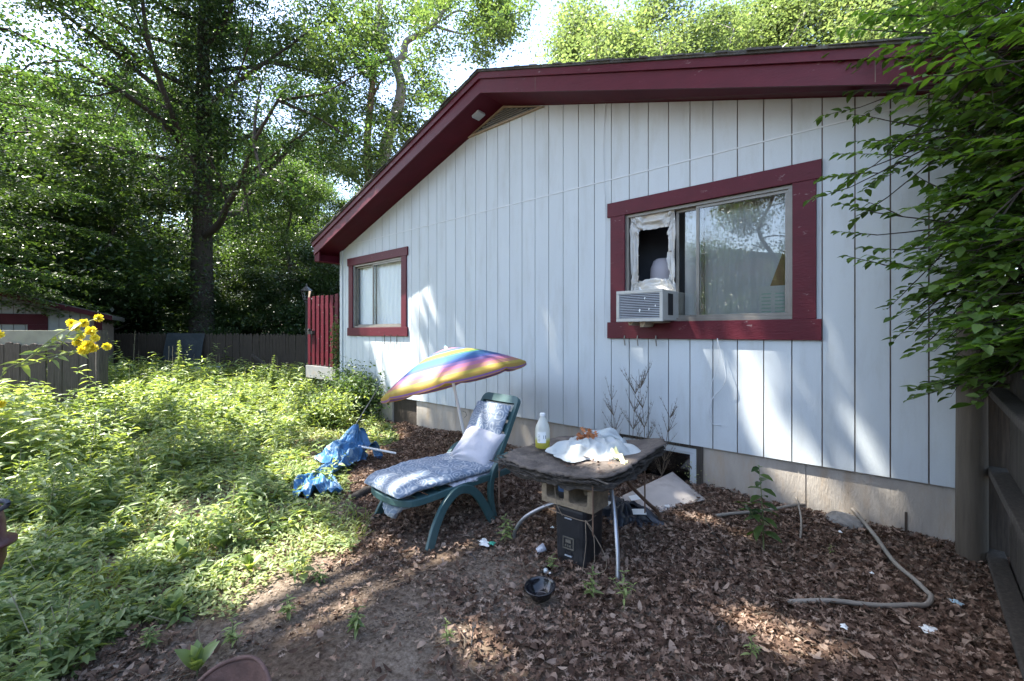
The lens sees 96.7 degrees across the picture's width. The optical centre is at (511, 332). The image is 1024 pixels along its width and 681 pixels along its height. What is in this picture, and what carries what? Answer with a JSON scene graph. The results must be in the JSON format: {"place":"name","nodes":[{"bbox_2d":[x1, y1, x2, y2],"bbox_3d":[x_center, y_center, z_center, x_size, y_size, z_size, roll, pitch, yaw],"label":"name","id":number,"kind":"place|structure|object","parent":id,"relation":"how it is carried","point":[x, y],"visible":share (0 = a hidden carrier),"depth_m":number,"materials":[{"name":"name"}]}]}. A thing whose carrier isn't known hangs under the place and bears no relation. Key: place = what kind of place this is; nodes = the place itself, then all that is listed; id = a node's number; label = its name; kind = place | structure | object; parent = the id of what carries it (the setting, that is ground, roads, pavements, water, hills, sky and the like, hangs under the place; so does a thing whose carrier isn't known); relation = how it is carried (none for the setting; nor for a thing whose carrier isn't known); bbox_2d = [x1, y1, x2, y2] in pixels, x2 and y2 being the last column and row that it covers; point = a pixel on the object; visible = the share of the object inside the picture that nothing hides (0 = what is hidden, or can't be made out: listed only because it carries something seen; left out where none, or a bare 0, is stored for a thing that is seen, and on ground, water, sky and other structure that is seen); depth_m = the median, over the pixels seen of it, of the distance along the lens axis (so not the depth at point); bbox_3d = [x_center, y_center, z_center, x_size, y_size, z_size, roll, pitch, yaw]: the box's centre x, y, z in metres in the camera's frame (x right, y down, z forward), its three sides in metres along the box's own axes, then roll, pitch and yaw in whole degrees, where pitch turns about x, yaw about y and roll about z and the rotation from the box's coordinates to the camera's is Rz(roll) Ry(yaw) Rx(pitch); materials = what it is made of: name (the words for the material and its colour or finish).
{"place":"outdoors","nodes":[
{"label":"outdoors","id":0,"kind":"place"},
{"bbox_2d":[5,418,396,615],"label":"grass","id":1,"kind":"structure","parent":0,"point":[199,550],"depth_m":3.24,"materials":[{"name":"plant"}]},
{"bbox_2d":[0,0,1022,325],"label":"sky","id":2,"kind":"structure","parent":0,"point":[461,74],"materials":[{"name":"white"}]},
{"bbox_2d":[3,380,1022,680],"bbox_3d":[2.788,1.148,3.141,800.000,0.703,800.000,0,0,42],"label":"ground","id":3,"kind":"structure","parent":0,"point":[311,666],"depth_m":2.38,"materials":[{"name":"soil"}]},
{"bbox_2d":[0,498,17,570],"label":"kettle grill","id":4,"kind":"object","parent":3,"relation":"on","point":[7,538],"visible":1,"depth_m":1.78,"materials":[{"name":"red metal"}]},
{"bbox_2d":[0,378,85,479],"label":"leafy clump","id":5,"kind":"object","parent":3,"relation":"on","point":[13,419],"visible":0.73,"depth_m":4.69,"materials":[{"name":"green plant"}]},
{"bbox_2d":[0,330,107,409],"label":"picket fence","id":6,"kind":"object","parent":3,"relation":"on","point":[14,344],"visible":0.48,"depth_m":7.89,"materials":[{"name":"grey wood"}]},
{"bbox_2d":[0,314,111,407],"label":"yellow flower plant","id":7,"kind":"object","parent":3,"relation":"on","point":[85,347],"visible":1,"depth_m":3.30,"materials":[{"name":"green plant"}]},
{"bbox_2d":[0,83,122,246],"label":"forest tree","id":8,"kind":"object","parent":3,"relation":"on","point":[2,126],"visible":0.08,"depth_m":18.25,"materials":[{"name":"green plant"}]},
{"bbox_2d":[0,292,124,365],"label":"shed","id":9,"kind":"structure","parent":3,"relation":"on","point":[11,318],"depth_m":11.46,"materials":[{"name":"wood"}]},
{"bbox_2d":[0,313,47,330],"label":"door","id":10,"kind":"structure","parent":9,"relation":"in","point":[41,321],"depth_m":11.28,"materials":[{"name":"wood"}]},
{"bbox_2d":[0,62,127,324],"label":"layered tree","id":11,"kind":"object","parent":3,"relation":"on","point":[46,224],"visible":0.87,"depth_m":11.45,"materials":[{"name":"green plant"}]},
{"bbox_2d":[0,171,131,342],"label":"understory tree","id":12,"kind":"object","parent":3,"relation":"on","point":[10,208],"visible":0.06,"depth_m":13.58,"materials":[{"name":"green plant"}]},
{"bbox_2d":[0,50,177,196],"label":"forest tree","id":13,"kind":"object","parent":3,"relation":"on","point":[106,117],"visible":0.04,"depth_m":23.09,"materials":[{"name":"green plant"}]},
{"bbox_2d":[1,139,188,337],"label":"understory tree","id":14,"kind":"object","parent":3,"relation":"on","point":[129,180],"visible":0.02,"depth_m":18.36,"materials":[{"name":"green plant"}]},
{"bbox_2d":[57,254,149,332],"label":"understory tree","id":15,"kind":"object","parent":3,"relation":"on","point":[115,324],"visible":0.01,"depth_m":17.24,"materials":[{"name":"green plant"}]},
{"bbox_2d":[0,83,222,274],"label":"forest tree","id":16,"kind":"object","parent":3,"relation":"on","point":[36,102],"visible":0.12,"depth_m":19.30,"materials":[{"name":"green plant"}]},
{"bbox_2d":[0,107,232,336],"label":"understory tree","id":17,"kind":"object","parent":3,"relation":"on","point":[138,265],"visible":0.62,"depth_m":14.36,"materials":[{"name":"green plant"}]},
{"bbox_2d":[84,100,167,218],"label":"forest tree","id":18,"kind":"object","parent":3,"relation":"on","point":[139,143],"visible":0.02,"depth_m":36.61,"materials":[{"name":"green plant"}]},
{"bbox_2d":[3,51,285,266],"bbox_3d":[-19.604,-7.032,25.248,13.348,17.809,14.087,0,0,20],"label":"forest tree","id":19,"kind":"object","parent":3,"relation":"on","point":[152,140],"visible":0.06,"depth_m":25.76,"materials":[{"name":"green plant"}]},
{"bbox_2d":[137,625,163,648],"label":"weed plant","id":20,"kind":"object","parent":3,"relation":"on","point":[149,639],"visible":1,"depth_m":2.09,"materials":[{"name":"green plant"}]},
{"bbox_2d":[101,256,227,334],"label":"understory tree","id":21,"kind":"object","parent":3,"relation":"on","point":[154,320],"visible":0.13,"depth_m":17.49,"materials":[{"name":"green plant"}]},
{"bbox_2d":[112,249,232,352],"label":"understory tree","id":22,"kind":"object","parent":3,"relation":"on","point":[172,327],"visible":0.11,"depth_m":17.61,"materials":[{"name":"green plant"}]},
{"bbox_2d":[158,587,190,613],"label":"wide leaf weed","id":23,"kind":"object","parent":3,"relation":"on","point":[173,605],"visible":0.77,"depth_m":2.33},
{"bbox_2d":[168,340,187,403],"bbox_3d":[-5.902,0.790,8.043,0.321,1.312,0.329,0,0,42],"label":"tall weed","id":24,"kind":"object","parent":3,"relation":"on","point":[177,377],"visible":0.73,"depth_m":8.04,"materials":[{"name":"green plant"}]},
{"bbox_2d":[164,536,199,560],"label":"wide leaf weed","id":25,"kind":"object","parent":3,"relation":"on","point":[182,545],"visible":0.75,"depth_m":2.85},
{"bbox_2d":[160,333,204,369],"bbox_3d":[-10.307,0.735,14.210,1.190,1.450,0.378,0,0,0],"label":"leaning panel","id":26,"kind":"object","parent":3,"relation":"on","point":[194,342],"visible":0.5,"depth_m":14.28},
{"bbox_2d":[174,639,218,675],"bbox_3d":[-1.338,1.404,1.954,0.130,0.138,0.160,0,0,42],"label":"wide leaf weed","id":27,"kind":"object","parent":3,"relation":"on","point":[196,657],"visible":0.98,"depth_m":1.96,"materials":[{"name":"plant"}]},
{"bbox_2d":[0,338,394,680],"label":"weeds","id":28,"kind":"object","parent":3,"relation":"on","point":[92,497],"visible":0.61,"depth_m":3.72,"materials":[{"name":"green plant"}]},
{"bbox_2d":[0,392,398,680],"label":"ground cover","id":29,"kind":"object","parent":3,"relation":"on","point":[257,578],"visible":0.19,"depth_m":3.01,"materials":[{"name":"green plant"}]},
{"bbox_2d":[0,0,400,334],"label":"ivy tree","id":30,"kind":"object","parent":3,"relation":"on","point":[209,32],"visible":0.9,"depth_m":15.28,"materials":[{"name":"green plant"}]},
{"bbox_2d":[147,218,281,330],"bbox_3d":[-15.148,-1.758,21.867,8.075,7.139,8.570,0,0,-6],"label":"understory tree","id":31,"kind":"object","parent":3,"relation":"on","point":[222,251],"visible":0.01,"depth_m":21.23,"materials":[{"name":"green plant"}]},
{"bbox_2d":[114,332,320,374],"bbox_3d":[-9.939,0.728,14.476,7.862,1.505,0.100,0,0,0],"label":"stockade fence","id":32,"kind":"object","parent":3,"relation":"on","point":[287,349],"visible":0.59,"depth_m":14.43,"materials":[{"name":"grey wood"}]},
{"bbox_2d":[209,534,228,550],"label":"wide leaf weed","id":33,"kind":"object","parent":3,"relation":"on","point":[223,541],"visible":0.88,"depth_m":3.01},
{"bbox_2d":[170,271,295,357],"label":"understory tree","id":34,"kind":"object","parent":3,"relation":"on","point":[231,306],"visible":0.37,"depth_m":17.33,"materials":[{"name":"green plant"}]},
{"bbox_2d":[221,614,244,647],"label":"weed plant","id":35,"kind":"object","parent":3,"relation":"on","point":[231,635],"visible":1,"depth_m":2.12,"materials":[{"name":"green plant"}]},
{"bbox_2d":[197,655,271,680],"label":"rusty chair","id":36,"kind":"object","parent":3,"relation":"on","point":[246,668],"visible":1,"depth_m":1.35,"materials":[{"name":"metal"}]},
{"bbox_2d":[151,101,332,326],"bbox_3d":[-17.245,-6.684,31.056,13.474,17.035,12.767,0,0,19],"label":"forest tree","id":37,"kind":"object","parent":3,"relation":"on","point":[293,226],"visible":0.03,"depth_m":30.02,"materials":[{"name":"green plant"}]},
{"bbox_2d":[239,551,262,574],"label":"wide leaf weed","id":38,"kind":"object","parent":3,"relation":"on","point":[249,562],"visible":0.91,"depth_m":2.74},
{"bbox_2d":[184,247,329,337],"bbox_3d":[-10.108,-0.944,19.028,6.427,5.354,6.056,0,0,-17],"label":"understory tree","id":39,"kind":"object","parent":3,"relation":"on","point":[261,294],"visible":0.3,"depth_m":17.89,"materials":[{"name":"green plant"}]},
{"bbox_2d":[182,231,339,362],"bbox_3d":[-8.149,-1.032,17.893,6.684,5.568,6.298,0,0,38],"label":"understory tree","id":40,"kind":"object","parent":3,"relation":"on","point":[297,283],"visible":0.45,"depth_m":17.21,"materials":[{"name":"green plant"}]},
{"bbox_2d":[202,230,339,359],"bbox_3d":[-7.754,-1.618,19.971,8.141,6.782,7.671,0,0,-19],"label":"understory tree","id":41,"kind":"object","parent":3,"relation":"on","point":[251,320],"visible":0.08,"depth_m":17.36,"materials":[{"name":"green plant"}]},
{"bbox_2d":[266,355,279,394],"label":"tall weed","id":42,"kind":"object","parent":3,"relation":"on","point":[272,378],"visible":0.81,"depth_m":9.82,"materials":[{"name":"green plant"}]},
{"bbox_2d":[213,156,347,329],"bbox_3d":[-10.719,-3.780,21.737,7.940,11.171,9.576,0,0,-4],"label":"forest tree","id":43,"kind":"object","parent":3,"relation":"on","point":[277,245],"visible":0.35,"depth_m":21.28,"materials":[{"name":"green plant"}]},
{"bbox_2d":[277,594,296,619],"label":"weed plant","id":44,"kind":"object","parent":3,"relation":"on","point":[287,608],"visible":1,"depth_m":2.33,"materials":[{"name":"green plant"}]},
{"bbox_2d":[231,128,363,275],"bbox_3d":[-14.490,-6.684,35.150,13.474,17.035,12.767,0,0,-39],"label":"forest tree","id":45,"kind":"object","parent":3,"relation":"on","point":[309,160],"visible":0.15,"depth_m":32.09,"materials":[{"name":"green plant"}]},
{"bbox_2d":[300,284,311,377],"bbox_3d":[-5.962,0.020,13.200,0.320,2.880,0.277,0,0,42],"label":"lamp post","id":46,"kind":"object","parent":3,"relation":"on","point":[306,289],"visible":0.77,"depth_m":13.17,"materials":[{"name":"black metal"}]},
{"bbox_2d":[310,563,328,583],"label":"weed plant","id":47,"kind":"object","parent":3,"relation":"on","point":[320,576],"visible":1,"depth_m":2.65,"materials":[{"name":"green plant"}]},
{"bbox_2d":[269,382,374,428],"bbox_3d":[-2.953,1.146,7.086,2.344,0.719,1.159,0,0,42],"label":"bush","id":48,"kind":"object","parent":3,"relation":"on","point":[324,404],"visible":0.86,"depth_m":6.99,"materials":[{"name":"green plant"}]},
{"bbox_2d":[306,294,339,390],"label":"gate","id":49,"kind":"structure","parent":3,"relation":"on","point":[315,354],"depth_m":10.24,"materials":[{"name":"red paint"}]},
{"bbox_2d":[282,175,363,287],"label":"forest tree","id":50,"kind":"object","parent":3,"relation":"on","point":[336,204],"visible":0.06,"depth_m":24.13,"materials":[{"name":"green plant"}]},
{"bbox_2d":[309,365,344,401],"bbox_3d":[-3.264,1.032,8.060,1.259,0.900,0.594,0,0,42],"label":"bush","id":51,"kind":"object","parent":3,"relation":"on","point":[322,386],"visible":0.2,"depth_m":8.09,"materials":[{"name":"green plant"}]},
{"bbox_2d":[329,306,339,387],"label":"climbing vine","id":52,"kind":"object","parent":3,"relation":"on","point":[334,350],"visible":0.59,"depth_m":8.68,"materials":[{"name":"green plant"}]},
{"bbox_2d":[292,387,395,497],"bbox_3d":[-1.666,1.074,4.755,0.872,0.802,1.653,0,0,-12],"label":"collapsed parasol","id":53,"kind":"object","parent":3,"relation":"on","point":[354,442],"visible":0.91,"depth_m":4.78,"materials":[{"name":"blue fabric"}]},
{"bbox_2d":[317,355,389,423],"bbox_3d":[-2.708,0.949,7.807,2.333,1.113,1.275,0,0,42],"label":"bush","id":54,"kind":"object","parent":3,"relation":"on","point":[357,386],"visible":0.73,"depth_m":7.53,"materials":[{"name":"green plant"}]},
{"bbox_2d":[347,606,365,638],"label":"weed plant","id":55,"kind":"object","parent":3,"relation":"on","point":[356,622],"visible":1,"depth_m":2.21,"materials":[{"name":"green plant"}]},
{"bbox_2d":[351,486,370,499],"bbox_3d":[-1.287,1.402,4.028,0.070,0.083,0.300,0,0,35],"label":"log","id":56,"kind":"object","parent":3,"relation":"on","point":[363,491],"visible":0.57,"depth_m":3.96,"materials":[{"name":"brown wood"}]},
{"bbox_2d":[244,0,545,200],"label":"forked oak","id":57,"kind":"object","parent":3,"relation":"on","point":[502,23],"visible":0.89,"depth_m":14.24,"materials":[{"name":"green plant"}]},
{"bbox_2d":[371,392,520,550],"bbox_3d":[-0.502,1.019,3.659,1.210,0.943,0.772,0,0,-44],"label":"lounge chair","id":58,"kind":"object","parent":3,"relation":"on","point":[452,494],"visible":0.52,"depth_m":3.44,"materials":[{"name":"green plastic"}]},
{"bbox_2d":[364,452,493,518],"bbox_3d":[-0.612,1.177,3.579,0.940,0.287,0.608,0,0,-44],"label":"seat cushion","id":59,"kind":"object","parent":58,"relation":"on","point":[404,480],"visible":0.84,"depth_m":3.38,"materials":[{"name":"fabric"}]},
{"bbox_2d":[445,471,489,486],"bbox_3d":[-0.455,1.127,3.693,0.484,0.059,0.593,0,0,-44],"label":"folded cushion","id":60,"kind":"object","parent":58,"relation":"on","point":[462,481],"visible":0.24,"depth_m":3.42,"materials":[{"name":"white fabric"}]},
{"bbox_2d":[450,424,504,464],"bbox_3d":[-0.292,0.962,3.826,0.291,0.306,0.436,0,0,-44],"label":"pillow","id":61,"kind":"object","parent":58,"relation":"on","point":[478,445],"visible":0.94,"depth_m":3.76,"materials":[{"name":"white fabric"}]},
{"bbox_2d":[465,401,510,434],"bbox_3d":[-0.260,0.865,3.908,0.317,0.492,0.433,0,0,-44],"label":"back cushion","id":62,"kind":"object","parent":58,"relation":"hanging from","point":[490,416],"visible":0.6,"depth_m":3.92,"materials":[{"name":"fabric"}]},
{"bbox_2d":[381,345,526,433],"bbox_3d":[-0.601,0.874,4.745,1.395,1.482,1.439,0,0,20],"label":"rainbow parasol","id":63,"kind":"object","parent":3,"relation":"on","point":[446,368],"visible":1,"depth_m":4.27,"materials":[{"name":"fabric"}]},
{"bbox_2d":[497,513,515,540],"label":"weed plant","id":64,"kind":"object","parent":3,"relation":"on","point":[508,532],"visible":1,"depth_m":3.19,"materials":[{"name":"green plant"}]},
{"bbox_2d":[31,445,982,680],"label":"fallen twigs","id":65,"kind":"object","parent":3,"relation":"on","point":[553,597],"visible":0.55,"depth_m":2.42,"materials":[{"name":"wood"}]},
{"bbox_2d":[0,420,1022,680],"bbox_3d":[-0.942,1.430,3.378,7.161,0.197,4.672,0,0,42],"label":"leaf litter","id":66,"kind":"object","parent":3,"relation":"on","point":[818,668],"visible":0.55,"depth_m":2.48,"materials":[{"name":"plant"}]},
{"bbox_2d":[602,495,670,527],"bbox_3d":[0.859,1.375,3.542,0.710,0.150,0.422,0,0,42],"label":"black bag","id":67,"kind":"object","parent":66,"relation":"on","point":[625,515],"visible":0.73,"depth_m":3.46,"materials":[{"name":"plastic"}]},
{"bbox_2d":[715,502,933,607],"bbox_3d":[2.034,1.386,3.031,1.004,0.165,1.289,0,0,4],"label":"hose","id":68,"kind":"object","parent":66,"relation":"on","point":[929,601],"visible":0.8,"depth_m":2.45,"materials":[{"name":"rubber"}]},
{"bbox_2d":[524,576,555,602],"bbox_3d":[0.157,1.423,2.504,0.174,0.067,0.174,0,7,42],"label":"black bowl","id":69,"kind":"object","parent":3,"relation":"on","point":[539,589],"visible":1,"depth_m":2.54,"materials":[{"name":"plastic"}]},
{"bbox_2d":[489,436,668,581],"bbox_3d":[0.526,1.115,3.263,1.037,0.738,1.048,0,0,42],"label":"rotten table","id":70,"kind":"object","parent":3,"relation":"on","point":[531,462],"visible":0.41,"depth_m":2.93,"materials":[{"name":"wood"}]},
{"bbox_2d":[535,413,549,448],"bbox_3d":[0.223,0.716,3.331,0.108,0.253,0.109,0,0,42],"label":"bottle","id":71,"kind":"object","parent":70,"relation":"on","point":[542,434],"visible":0.99,"depth_m":3.29,"materials":[{"name":"plastic"}]},
{"bbox_2d":[576,427,597,439],"bbox_3d":[0.535,0.740,3.223,0.184,0.155,0.229,0,0,-9],"label":"leaf pile","id":72,"kind":"object","parent":70,"relation":"on","point":[588,434],"visible":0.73,"depth_m":3.20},
{"bbox_2d":[545,428,640,462],"bbox_3d":[0.549,0.779,3.202,0.604,0.130,0.614,0,0,-14],"label":"towel","id":73,"kind":"object","parent":70,"relation":"on","point":[598,447],"visible":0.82,"depth_m":3.05,"materials":[{"name":"fabric"}]},
{"bbox_2d":[556,504,602,567],"bbox_3d":[0.439,1.295,2.965,0.235,0.370,0.268,0,0,39],"label":"black bin","id":74,"kind":"object","parent":3,"relation":"on","point":[574,537],"visible":0.71,"depth_m":2.86,"materials":[{"name":"plastic"}]},
{"bbox_2d":[542,483,607,513],"bbox_3d":[0.406,1.010,2.956,0.380,0.190,0.200,0,0,39],"label":"cinder block","id":75,"kind":"object","parent":74,"relation":"on","point":[578,499],"depth_m":2.88,"materials":[{"name":"concrete"}]},
{"bbox_2d":[538,491,606,575],"bbox_3d":[0.384,1.216,2.860,0.498,0.512,0.113,0,0,42],"label":"twine","id":76,"kind":"object","parent":75,"relation":"hanging from","point":[585,521],"visible":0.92,"depth_m":2.75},
{"bbox_2d":[582,566,603,596],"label":"weed plant","id":77,"kind":"object","parent":3,"relation":"on","point":[591,584],"visible":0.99,"depth_m":2.51,"materials":[{"name":"green plant"}]},
{"bbox_2d":[610,570,636,609],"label":"weed plant","id":78,"kind":"object","parent":3,"relation":"on","point":[626,593],"visible":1,"depth_m":2.42,"materials":[{"name":"green plant"}]},
{"bbox_2d":[530,0,717,61],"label":"tree","id":79,"kind":"object","parent":3,"relation":"on","point":[579,8],"visible":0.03,"depth_m":38.25,"materials":[{"name":"green plant"}]},
{"bbox_2d":[505,0,744,64],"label":"tree","id":80,"kind":"object","parent":3,"relation":"on","point":[592,40],"visible":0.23,"depth_m":34.69,"materials":[{"name":"green plant"}]},
{"bbox_2d":[621,369,646,439],"bbox_3d":[1.162,0.893,4.363,0.291,1.135,0.112,0,0,34],"label":"dry stalk","id":81,"kind":"object","parent":3,"relation":"on","point":[637,422],"visible":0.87,"depth_m":4.36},
{"bbox_2d":[631,363,655,438],"bbox_3d":[1.240,0.853,4.288,0.106,1.214,0.272,0,0,-41],"label":"dry stalk","id":82,"kind":"object","parent":3,"relation":"on","point":[642,382],"visible":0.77,"depth_m":4.29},
{"bbox_2d":[620,472,704,511],"bbox_3d":[1.278,1.367,3.850,0.810,0.137,0.416,0,0,-34],"label":"metal sheet","id":83,"kind":"object","parent":3,"relation":"on","point":[671,489],"visible":0.85,"depth_m":3.87,"materials":[{"name":"metal"}]},
{"bbox_2d":[654,396,677,476],"bbox_3d":[1.400,1.013,4.130,0.089,0.896,0.281,0,0,-36],"label":"dry stalk","id":84,"kind":"object","parent":3,"relation":"on","point":[670,416],"visible":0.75,"depth_m":4.13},
{"bbox_2d":[310,32,1023,542],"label":"house","id":85,"kind":"structure","parent":3,"relation":"on","point":[490,208],"depth_m":4.16,"materials":[{"name":"wood"}]},
{"bbox_2d":[347,246,407,343],"bbox_3d":[-2.256,-0.570,7.672,1.820,1.520,0.162,0,0,42],"label":"window","id":86,"kind":"structure","parent":85,"relation":"in","point":[380,287],"depth_m":7.71,"materials":[{"name":"red paint"}]},
{"bbox_2d":[628,322,669,326],"bbox_3d":[1.292,-0.076,4.283,0.335,0.052,0.200,0,0,42],"label":"wood shim","id":87,"kind":"object","parent":85,"relation":"attached to","point":[646,324],"visible":0.83,"depth_m":4.27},
{"bbox_2d":[616,288,684,321],"bbox_3d":[1.336,-0.244,4.363,0.455,0.289,0.540,0,0,42],"label":"air conditioner","id":88,"kind":"object","parent":85,"relation":"attached to","point":[661,304],"visible":0.99,"depth_m":4.17,"materials":[{"name":"grey plastic"}]},
{"bbox_2d":[630,210,675,289],"bbox_3d":[1.373,-0.790,4.446,0.450,0.770,0.074,0,0,42],"label":"window plastic","id":89,"kind":"object","parent":85,"relation":"attached to","point":[653,221],"depth_m":4.45,"materials":[{"name":"plastic"}]},
{"bbox_2d":[620,434,702,485],"bbox_3d":[1.488,1.278,4.463,0.900,0.484,0.219,0,0,42],"label":"basement window","id":90,"kind":"structure","parent":85,"relation":"in","point":[683,453],"depth_m":4.41,"materials":[{"name":"plastic"}]},
{"bbox_2d":[639,212,684,292],"bbox_3d":[1.668,-0.680,4.898,0.630,1.280,0.020,0,0,42],"label":"dark curtain","id":91,"kind":"object","parent":85,"relation":"hanging from","point":[653,244],"visible":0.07,"depth_m":4.95,"materials":[{"name":"black fabric"}]},
{"bbox_2d":[650,258,675,282],"bbox_3d":[1.587,0.020,4.769,0.270,1.580,0.270,0,0,42],"label":"table lamp","id":92,"kind":"object","parent":85,"relation":"in","point":[659,268],"visible":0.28,"depth_m":4.67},
{"bbox_2d":[607,159,821,345],"bbox_3d":[1.737,-0.600,4.163,1.850,1.461,0.218,0,0,42],"label":"window","id":93,"kind":"structure","parent":85,"relation":"in","point":[735,245],"depth_m":4.01,"materials":[{"name":"red paint"}]},
{"bbox_2d":[759,285,784,312],"bbox_3d":[2.185,-0.265,3.809,0.210,0.250,0.012,0,0,42],"label":"paper sheet","id":94,"kind":"object","parent":85,"relation":"attached to","point":[771,299],"visible":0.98,"depth_m":3.81,"materials":[{"name":"white"}]},
{"bbox_2d":[770,250,784,285],"bbox_3d":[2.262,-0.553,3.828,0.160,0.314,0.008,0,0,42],"label":"lampshade","id":95,"kind":"object","parent":85,"relation":"in","point":[778,278],"visible":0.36,"depth_m":3.83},
{"bbox_2d":[624,0,846,52],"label":"tree","id":96,"kind":"object","parent":3,"relation":"on","point":[724,19],"visible":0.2,"depth_m":36.22,"materials":[{"name":"green plant"}]},
{"bbox_2d":[741,635,762,658],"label":"weed plant","id":97,"kind":"object","parent":3,"relation":"on","point":[752,650],"visible":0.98,"depth_m":2.01,"materials":[{"name":"green plant"}]},
{"bbox_2d":[733,465,781,550],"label":"sapling","id":98,"kind":"object","parent":3,"relation":"on","point":[757,530],"visible":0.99,"depth_m":3.01,"materials":[{"name":"green plant"}]},
{"bbox_2d":[824,511,866,529],"bbox_3d":[2.455,1.389,3.345,0.266,0.122,0.206,0,0,42],"label":"rock","id":99,"kind":"object","parent":3,"relation":"on","point":[847,519],"visible":0.62,"depth_m":3.30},
{"bbox_2d":[725,0,1017,46],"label":"tree","id":100,"kind":"object","parent":3,"relation":"on","point":[842,16],"visible":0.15,"depth_m":31.32,"materials":[{"name":"green plant"}]},
{"bbox_2d":[782,0,987,44],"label":"tree","id":101,"kind":"object","parent":3,"relation":"on","point":[882,37],"depth_m":30.32,"materials":[{"name":"green plant"}]},
{"bbox_2d":[803,0,1023,408],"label":"overhanging tree","id":102,"kind":"object","parent":3,"relation":"on","point":[988,228],"visible":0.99,"depth_m":2.44,"materials":[{"name":"green plant"}]},
{"bbox_2d":[817,0,1018,41],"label":"tree","id":103,"kind":"object","parent":3,"relation":"on","point":[917,5],"depth_m":29.95,"materials":[{"name":"green plant"}]},
{"bbox_2d":[955,304,988,566],"bbox_3d":[2.877,0.787,2.849,0.150,1.945,0.150,0,0,42],"label":"fence post","id":104,"kind":"object","parent":3,"relation":"on","point":[971,491],"visible":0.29,"depth_m":2.80,"materials":[{"name":"wood"}]},
{"bbox_2d":[986,324,1023,680],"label":"board fence","id":105,"kind":"object","parent":3,"relation":"on","point":[1006,462],"visible":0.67,"depth_m":2.54,"materials":[{"name":"brown wood"}]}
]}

